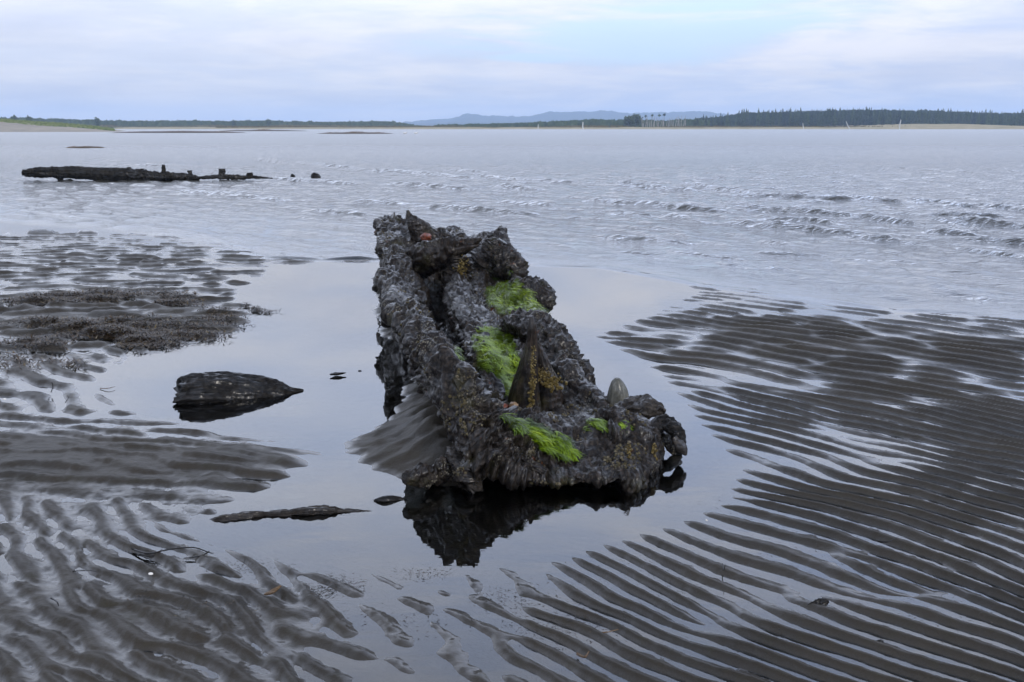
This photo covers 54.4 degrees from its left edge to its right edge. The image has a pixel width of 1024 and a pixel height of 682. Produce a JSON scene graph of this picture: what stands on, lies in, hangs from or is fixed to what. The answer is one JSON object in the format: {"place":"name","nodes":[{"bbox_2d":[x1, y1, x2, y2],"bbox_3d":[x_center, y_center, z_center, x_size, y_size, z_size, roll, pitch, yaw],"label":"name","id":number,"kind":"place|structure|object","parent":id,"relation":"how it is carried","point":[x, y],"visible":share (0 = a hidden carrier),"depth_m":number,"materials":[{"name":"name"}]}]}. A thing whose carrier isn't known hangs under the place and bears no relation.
{"place":"outdoors","nodes":[
{"label":"outdoors","id":0,"kind":"place"},
{"bbox_2d":[0,122,122,131],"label":"beach","id":1,"kind":"structure","parent":0,"point":[10,127],"depth_m":269.22,"materials":[{"name":"grey sand"}]},
{"bbox_2d":[0,118,114,130],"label":"dune grass","id":2,"kind":"structure","parent":1,"relation":"on","point":[46,123],"depth_m":283.16,"materials":[{"name":"green plant"}]},
{"bbox_2d":[409,119,606,125],"bbox_3d":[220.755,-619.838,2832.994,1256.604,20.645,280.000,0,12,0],"label":"hills","id":3,"kind":"structure","parent":0,"point":[436,123],"depth_m":2786.84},
{"bbox_2d":[0,212,1023,681],"bbox_3d":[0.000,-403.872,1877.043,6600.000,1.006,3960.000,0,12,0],"label":"tidal sand","id":4,"kind":"structure","parent":0,"point":[806,412],"depth_m":4.43,"materials":[{"name":"grey sand"}]},
{"bbox_2d":[0,285,249,371],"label":"seaweed litter","id":5,"kind":"object","parent":4,"relation":"on","point":[130,332],"visible":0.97,"depth_m":7.93,"materials":[{"name":"plant"}]},
{"bbox_2d":[5,419,295,633],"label":"seaweed litter","id":6,"kind":"object","parent":4,"relation":"on","point":[145,597],"visible":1,"depth_m":3.42,"materials":[{"name":"plant"}]},
{"bbox_2d":[131,547,212,553],"bbox_3d":[-1.299,0.798,3.779,0.334,0.025,0.055,1,12,7],"label":"twig","id":7,"kind":"object","parent":4,"relation":"on","point":[168,549],"visible":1,"depth_m":3.78,"materials":[{"name":"brown wood"}]},
{"bbox_2d":[172,371,303,412],"bbox_3d":[-1.664,0.332,6.069,0.774,0.325,0.304,-4,13,-19],"label":"rock","id":8,"kind":"object","parent":4,"relation":"on","point":[218,391],"visible":0.79,"depth_m":5.95,"materials":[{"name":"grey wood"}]},
{"bbox_2d":[230,302,281,327],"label":"seaweed litter","id":9,"kind":"object","parent":4,"relation":"on","point":[256,308],"visible":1,"depth_m":8.76,"materials":[{"name":"plant"}]},
{"bbox_2d":[264,585,280,594],"bbox_3d":[-0.827,0.865,3.442,0.061,0.027,0.026,-4,13,-18],"label":"wood chip","id":10,"kind":"object","parent":4,"relation":"on","point":[273,591],"visible":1,"depth_m":3.44,"materials":[{"name":"brown wood"}]},
{"bbox_2d":[210,505,371,525],"bbox_3d":[-0.931,0.728,4.207,0.666,0.063,0.086,-2,12,-10],"label":"driftwood","id":11,"kind":"object","parent":4,"relation":"on","point":[243,517],"visible":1,"depth_m":4.18,"materials":[{"name":"brown wood"}]},
{"bbox_2d":[330,372,345,375],"bbox_3d":[-1.139,0.215,6.515,0.106,0.023,0.042,-6,13,-24],"label":"wood chip","id":12,"kind":"object","parent":4,"relation":"on","point":[337,373],"visible":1,"depth_m":6.50,"materials":[{"name":"wood"}]},
{"bbox_2d":[372,210,687,506],"bbox_3d":[-0.280,-0.366,7.759,1.614,0.954,7.117,-2,12,-7],"label":"shipwreck timber","id":13,"kind":"object","parent":4,"relation":"in","point":[501,370],"visible":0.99,"depth_m":5.39,"materials":[{"name":"grey wood"}]},
{"bbox_2d":[576,651,588,657],"bbox_3d":[0.218,0.958,3.040,0.027,0.033,0.062,-5,13,-22],"label":"twig","id":14,"kind":"object","parent":4,"relation":"on","point":[581,655],"visible":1,"depth_m":3.02,"materials":[{"name":"wood"}]},
{"bbox_2d":[808,598,828,604],"bbox_3d":[1.042,0.893,3.399,0.080,0.037,0.033,-3,13,-13],"label":"wood chip","id":15,"kind":"object","parent":4,"relation":"on","point":[822,601],"visible":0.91,"depth_m":3.39,"materials":[{"name":"grey wood"}]},
{"bbox_2d":[0,129,1023,314],"bbox_3d":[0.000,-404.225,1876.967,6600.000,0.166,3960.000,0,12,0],"label":"estuary water","id":16,"kind":"structure","parent":0,"point":[931,211],"depth_m":23.30,"materials":[{"name":"grey liquid"}]},
{"bbox_2d":[67,146,104,147],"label":"marsh islet","id":17,"kind":"object","parent":16,"relation":"on","point":[85,147],"visible":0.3,"depth_m":73.19,"materials":[{"name":"grey sand"}]},
{"bbox_2d":[21,165,272,180],"bbox_3d":[-10.858,-4.986,29.681,7.454,0.538,0.430,0,12,0],"label":"sunken hull timber","id":18,"kind":"object","parent":16,"relation":"in","point":[95,173],"visible":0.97,"depth_m":29.58,"materials":[{"name":"black wood"}]},
{"bbox_2d":[113,130,244,132],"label":"marsh islet","id":19,"kind":"object","parent":16,"relation":"on","point":[189,131],"visible":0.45,"depth_m":227.46,"materials":[{"name":"grey sand"}]},
{"bbox_2d":[224,129,299,130],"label":"marsh islet","id":20,"kind":"object","parent":16,"relation":"on","point":[263,130],"visible":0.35,"depth_m":301.37,"materials":[{"name":"grey sand"}]},
{"bbox_2d":[310,172,319,178],"bbox_3d":[-5.859,-4.940,29.691,0.342,0.181,0.330,0,12,0],"label":"wooden stump","id":21,"kind":"object","parent":16,"relation":"in","point":[315,175],"visible":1,"depth_m":29.59,"materials":[{"name":"black wood"}]},
{"bbox_2d":[318,131,392,133],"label":"marsh islet","id":22,"kind":"object","parent":16,"relation":"on","point":[352,132],"visible":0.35,"depth_m":202.68,"materials":[{"name":"grey sand"}]},
{"bbox_2d":[374,495,406,502],"bbox_3d":[-0.532,0.690,4.356,0.143,0.033,0.052,-6,13,-24],"label":"driftwood","id":23,"kind":"object","parent":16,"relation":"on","point":[388,499],"visible":1,"depth_m":4.34,"materials":[{"name":"brown wood"}]},
{"bbox_2d":[305,332,993,657],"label":"seaweed litter","id":24,"kind":"object","parent":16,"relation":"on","point":[330,575],"visible":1,"depth_m":3.48,"materials":[{"name":"plant"}]},
{"bbox_2d":[0,0,1023,122],"label":"sky","id":25,"kind":"structure","parent":0,"point":[401,61],"materials":[{"name":"blue"}]},
{"bbox_2d":[402,110,729,123],"bbox_3d":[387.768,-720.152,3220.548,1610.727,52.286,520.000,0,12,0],"label":"hills","id":26,"kind":"structure","parent":0,"point":[575,115],"depth_m":3095.67,"materials":[{"name":"blue"}]},
{"bbox_2d":[114,124,1023,128],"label":"shore","id":27,"kind":"structure","parent":0,"point":[937,126],"depth_m":477.45,"materials":[{"name":"grey sand"}]},
{"bbox_2d":[434,118,712,126],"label":"wood","id":28,"kind":"object","parent":27,"relation":"on","point":[608,122],"visible":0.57,"depth_m":554.95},
{"bbox_2d":[216,125,1011,127],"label":"shore scrub","id":29,"kind":"object","parent":27,"relation":"on","point":[290,126],"visible":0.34,"depth_m":493.62,"materials":[{"name":"green plant"}]},
{"bbox_2d":[623,116,630,125],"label":"broadleaf tree","id":30,"kind":"object","parent":27,"relation":"on","point":[626,120],"visible":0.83,"depth_m":531.10,"materials":[{"name":"green plant"}]},
{"bbox_2d":[628,114,642,125],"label":"broadleaf tree","id":31,"kind":"object","parent":27,"relation":"on","point":[633,121],"visible":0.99,"depth_m":525.60,"materials":[{"name":"green plant"}]},
{"bbox_2d":[693,117,699,125],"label":"broadleaf tree","id":32,"kind":"object","parent":27,"relation":"on","point":[696,122],"visible":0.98,"depth_m":531.55,"materials":[{"name":"green plant"}]},
{"bbox_2d":[736,111,740,125],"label":"conifer","id":33,"kind":"object","parent":27,"relation":"on","point":[738,123],"visible":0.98,"depth_m":539.14,"materials":[{"name":"green plant"}]},
{"bbox_2d":[741,111,745,125],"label":"conifer","id":34,"kind":"object","parent":27,"relation":"on","point":[743,122],"visible":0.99,"depth_m":537.00,"materials":[{"name":"green plant"}]},
{"bbox_2d":[745,108,748,125],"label":"conifer","id":35,"kind":"object","parent":27,"relation":"on","point":[746,115],"visible":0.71,"depth_m":546.42,"materials":[{"name":"green plant"}]},
{"bbox_2d":[750,113,753,125],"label":"conifer","id":36,"kind":"object","parent":27,"relation":"on","point":[752,122],"visible":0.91,"depth_m":540.25,"materials":[{"name":"green plant"}]},
{"bbox_2d":[755,109,760,125],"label":"conifer","id":37,"kind":"object","parent":27,"relation":"on","point":[758,120],"visible":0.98,"depth_m":548.36,"materials":[{"name":"green plant"}]},
{"bbox_2d":[760,110,765,125],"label":"conifer","id":38,"kind":"object","parent":27,"relation":"on","point":[762,122],"visible":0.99,"depth_m":543.77,"materials":[{"name":"green plant"}]},
{"bbox_2d":[765,111,770,125],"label":"conifer","id":39,"kind":"object","parent":27,"relation":"on","point":[768,120],"visible":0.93,"depth_m":561.10,"materials":[{"name":"green plant"}]},
{"bbox_2d":[770,111,774,125],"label":"conifer","id":40,"kind":"object","parent":27,"relation":"on","point":[772,122],"visible":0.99,"depth_m":548.56,"materials":[{"name":"green plant"}]},
{"bbox_2d":[774,109,777,125],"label":"conifer","id":41,"kind":"object","parent":27,"relation":"on","point":[775,114],"visible":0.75,"depth_m":574.79,"materials":[{"name":"green plant"}]},
{"bbox_2d":[777,110,782,125],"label":"conifer","id":42,"kind":"object","parent":27,"relation":"on","point":[780,121],"visible":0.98,"depth_m":553.09,"materials":[{"name":"green plant"}]},
{"bbox_2d":[781,109,783,125],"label":"conifer","id":43,"kind":"object","parent":27,"relation":"on","point":[782,116],"visible":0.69,"depth_m":568.08,"materials":[{"name":"green plant"}]},
{"bbox_2d":[783,110,787,125],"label":"conifer","id":44,"kind":"object","parent":27,"relation":"on","point":[785,122],"visible":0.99,"depth_m":550.15,"materials":[{"name":"green plant"}]},
{"bbox_2d":[788,111,792,125],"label":"conifer","id":45,"kind":"object","parent":27,"relation":"on","point":[790,121],"visible":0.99,"depth_m":558.58,"materials":[{"name":"green plant"}]},
{"bbox_2d":[792,110,796,125],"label":"conifer","id":46,"kind":"object","parent":27,"relation":"on","point":[794,118],"visible":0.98,"depth_m":553.88,"materials":[{"name":"green plant"}]},
{"bbox_2d":[794,110,799,125],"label":"conifer","id":47,"kind":"object","parent":27,"relation":"on","point":[796,119],"visible":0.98,"depth_m":552.31,"materials":[{"name":"green plant"}]},
{"bbox_2d":[798,110,802,125],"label":"conifer","id":48,"kind":"object","parent":27,"relation":"on","point":[800,117],"visible":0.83,"depth_m":562.21,"materials":[{"name":"green plant"}]},
{"bbox_2d":[803,111,806,125],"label":"conifer","id":49,"kind":"object","parent":27,"relation":"on","point":[804,121],"visible":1,"depth_m":541.90,"materials":[{"name":"green plant"}]},
{"bbox_2d":[811,110,814,125],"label":"conifer","id":50,"kind":"object","parent":27,"relation":"on","point":[813,116],"visible":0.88,"depth_m":570.58,"materials":[{"name":"green plant"}]},
{"bbox_2d":[813,110,817,125],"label":"conifer","id":51,"kind":"object","parent":27,"relation":"on","point":[815,121],"visible":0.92,"depth_m":564.89,"materials":[{"name":"green plant"}]},
{"bbox_2d":[818,110,823,125],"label":"conifer","id":52,"kind":"object","parent":27,"relation":"on","point":[821,122],"visible":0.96,"depth_m":541.52,"materials":[{"name":"green plant"}]},
{"bbox_2d":[822,111,826,125],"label":"conifer","id":53,"kind":"object","parent":27,"relation":"on","point":[824,121],"visible":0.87,"depth_m":548.39,"materials":[{"name":"green plant"}]},
{"bbox_2d":[826,109,831,125],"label":"conifer","id":54,"kind":"object","parent":27,"relation":"on","point":[829,118],"visible":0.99,"depth_m":540.81,"materials":[{"name":"green plant"}]},
{"bbox_2d":[832,108,837,125],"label":"conifer","id":55,"kind":"object","parent":27,"relation":"on","point":[834,123],"visible":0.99,"depth_m":541.27,"materials":[{"name":"green plant"}]},
{"bbox_2d":[838,113,842,125],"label":"conifer","id":56,"kind":"object","parent":27,"relation":"on","point":[840,120],"visible":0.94,"depth_m":559.02,"materials":[{"name":"green plant"}]},
{"bbox_2d":[843,111,848,125],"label":"conifer","id":57,"kind":"object","parent":27,"relation":"on","point":[846,119],"visible":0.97,"depth_m":550.47,"materials":[{"name":"green plant"}]},
{"bbox_2d":[847,110,850,125],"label":"conifer","id":58,"kind":"object","parent":27,"relation":"on","point":[849,118],"visible":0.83,"depth_m":559.68,"materials":[{"name":"green plant"}]},
{"bbox_2d":[850,108,853,123],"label":"conifer","id":59,"kind":"object","parent":27,"relation":"on","point":[852,115],"visible":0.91,"depth_m":560.63,"materials":[{"name":"green plant"}]},
{"bbox_2d":[852,110,857,125],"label":"conifer","id":60,"kind":"object","parent":27,"relation":"on","point":[854,121],"visible":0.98,"depth_m":537.04,"materials":[{"name":"green plant"}]},
{"bbox_2d":[856,108,861,125],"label":"conifer","id":61,"kind":"object","parent":27,"relation":"on","point":[858,121],"visible":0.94,"depth_m":543.84,"materials":[{"name":"green plant"}]},
{"bbox_2d":[698,109,1020,126],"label":"wood","id":62,"kind":"object","parent":27,"relation":"on","point":[733,117],"visible":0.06,"depth_m":591.84,"materials":[{"name":"green plant"}]},
{"bbox_2d":[862,106,868,125],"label":"conifer","id":63,"kind":"object","parent":27,"relation":"on","point":[865,119],"visible":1,"depth_m":541.09,"materials":[{"name":"green plant"}]},
{"bbox_2d":[867,107,872,124],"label":"conifer","id":64,"kind":"object","parent":27,"relation":"on","point":[869,121],"visible":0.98,"depth_m":537.56,"materials":[{"name":"green plant"}]},
{"bbox_2d":[872,110,876,124],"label":"conifer","id":65,"kind":"object","parent":27,"relation":"on","point":[874,120],"visible":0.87,"depth_m":541.29,"materials":[{"name":"green plant"}]},
{"bbox_2d":[877,110,880,124],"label":"conifer","id":66,"kind":"object","parent":27,"relation":"on","point":[878,121],"visible":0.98,"depth_m":557.91,"materials":[{"name":"green plant"}]},
{"bbox_2d":[881,111,884,124],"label":"conifer","id":67,"kind":"object","parent":27,"relation":"on","point":[882,120],"visible":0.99,"depth_m":540.48,"materials":[{"name":"green plant"}]},
{"bbox_2d":[888,110,891,123],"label":"conifer","id":68,"kind":"object","parent":27,"relation":"on","point":[889,119],"visible":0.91,"depth_m":552.67,"materials":[{"name":"green plant"}]},
{"bbox_2d":[890,110,894,124],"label":"conifer","id":69,"kind":"object","parent":27,"relation":"on","point":[893,121],"visible":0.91,"depth_m":536.56,"materials":[{"name":"green plant"}]},
{"bbox_2d":[896,109,901,123],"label":"conifer","id":70,"kind":"object","parent":27,"relation":"on","point":[899,118],"visible":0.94,"depth_m":542.56,"materials":[{"name":"green plant"}]},
{"bbox_2d":[901,111,905,123],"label":"conifer","id":71,"kind":"object","parent":27,"relation":"on","point":[904,118],"visible":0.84,"depth_m":536.16,"materials":[{"name":"green plant"}]},
{"bbox_2d":[906,110,909,123],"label":"conifer","id":72,"kind":"object","parent":27,"relation":"on","point":[908,119],"visible":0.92,"depth_m":540.40,"materials":[{"name":"green plant"}]},
{"bbox_2d":[909,110,913,123],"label":"conifer","id":73,"kind":"object","parent":27,"relation":"on","point":[911,119],"visible":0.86,"depth_m":538.49,"materials":[{"name":"green plant"}]},
{"bbox_2d":[914,109,919,123],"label":"conifer","id":74,"kind":"object","parent":27,"relation":"on","point":[917,120],"visible":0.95,"depth_m":536.90,"materials":[{"name":"green plant"}]},
{"bbox_2d":[926,110,930,123],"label":"conifer","id":75,"kind":"object","parent":27,"relation":"on","point":[928,120],"visible":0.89,"depth_m":557.01,"materials":[{"name":"green plant"}]},
{"bbox_2d":[933,112,936,123],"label":"conifer","id":76,"kind":"object","parent":27,"relation":"on","point":[935,120],"visible":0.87,"depth_m":542.76,"materials":[{"name":"green plant"}]},
{"bbox_2d":[936,112,940,123],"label":"conifer","id":77,"kind":"object","parent":27,"relation":"on","point":[938,120],"visible":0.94,"depth_m":541.28,"materials":[{"name":"green plant"}]},
{"bbox_2d":[939,110,943,123],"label":"conifer","id":78,"kind":"object","parent":27,"relation":"on","point":[941,116],"visible":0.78,"depth_m":545.77,"materials":[{"name":"green plant"}]},
{"bbox_2d":[942,110,946,123],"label":"conifer","id":79,"kind":"object","parent":27,"relation":"on","point":[944,118],"visible":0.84,"depth_m":546.95,"materials":[{"name":"green plant"}]},
{"bbox_2d":[946,111,950,123],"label":"conifer","id":80,"kind":"object","parent":27,"relation":"on","point":[948,120],"visible":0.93,"depth_m":549.11,"materials":[{"name":"green plant"}]},
{"bbox_2d":[951,111,956,123],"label":"conifer","id":81,"kind":"object","parent":27,"relation":"on","point":[954,120],"visible":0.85,"depth_m":569.53,"materials":[{"name":"green plant"}]},
{"bbox_2d":[956,111,960,123],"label":"conifer","id":82,"kind":"object","parent":27,"relation":"on","point":[958,120],"visible":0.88,"depth_m":550.18,"materials":[{"name":"green plant"}]},
{"bbox_2d":[962,111,967,123],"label":"conifer","id":83,"kind":"object","parent":27,"relation":"on","point":[965,119],"visible":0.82,"depth_m":546.47,"materials":[{"name":"green plant"}]},
{"bbox_2d":[971,111,975,123],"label":"conifer","id":84,"kind":"object","parent":27,"relation":"on","point":[973,120],"visible":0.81,"depth_m":558.29,"materials":[{"name":"green plant"}]},
{"bbox_2d":[976,112,980,123],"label":"conifer","id":85,"kind":"object","parent":27,"relation":"on","point":[978,119],"visible":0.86,"depth_m":534.63,"materials":[{"name":"green plant"}]},
{"bbox_2d":[980,111,983,124],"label":"conifer","id":86,"kind":"object","parent":27,"relation":"on","point":[981,117],"visible":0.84,"depth_m":545.34,"materials":[{"name":"green plant"}]},
{"bbox_2d":[985,112,989,124],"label":"conifer","id":87,"kind":"object","parent":27,"relation":"on","point":[986,119],"visible":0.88,"depth_m":541.93,"materials":[{"name":"green plant"}]},
{"bbox_2d":[987,109,991,124],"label":"conifer","id":88,"kind":"object","parent":27,"relation":"on","point":[990,119],"visible":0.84,"depth_m":572.59,"materials":[{"name":"green plant"}]},
{"bbox_2d":[998,112,1002,124],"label":"conifer","id":89,"kind":"object","parent":27,"relation":"on","point":[1000,120],"visible":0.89,"depth_m":542.13,"materials":[{"name":"green plant"}]},
{"bbox_2d":[1011,113,1014,125],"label":"conifer","id":90,"kind":"object","parent":27,"relation":"on","point":[1012,123],"visible":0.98,"depth_m":552.23,"materials":[{"name":"green plant"}]},
{"bbox_2d":[1018,110,1023,125],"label":"conifer","id":91,"kind":"object","parent":27,"relation":"on","point":[1021,121],"visible":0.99,"depth_m":550.27,"materials":[{"name":"green plant"}]},
{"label":"left far shore","id":92,"kind":"structure","parent":0,"visible":0},
{"bbox_2d":[94,117,100,125],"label":"broadleaf tree","id":93,"kind":"object","parent":92,"relation":"on","point":[97,122],"visible":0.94,"depth_m":585.47,"materials":[{"name":"green plant"}]},
{"bbox_2d":[0,116,423,125],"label":"wood","id":94,"kind":"object","parent":92,"relation":"on","point":[119,122],"visible":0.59,"depth_m":692.50,"materials":[{"name":"green plant"}]},
{"bbox_2d":[92,124,389,126],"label":"marsh","id":95,"kind":"structure","parent":92,"relation":"on","point":[212,125],"depth_m":647.16,"materials":[{"name":"green plant"}]},
{"bbox_2d":[265,118,271,125],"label":"broadleaf tree","id":96,"kind":"object","parent":92,"relation":"on","point":[268,122],"visible":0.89,"depth_m":682.90,"materials":[{"name":"green plant"}]}
]}

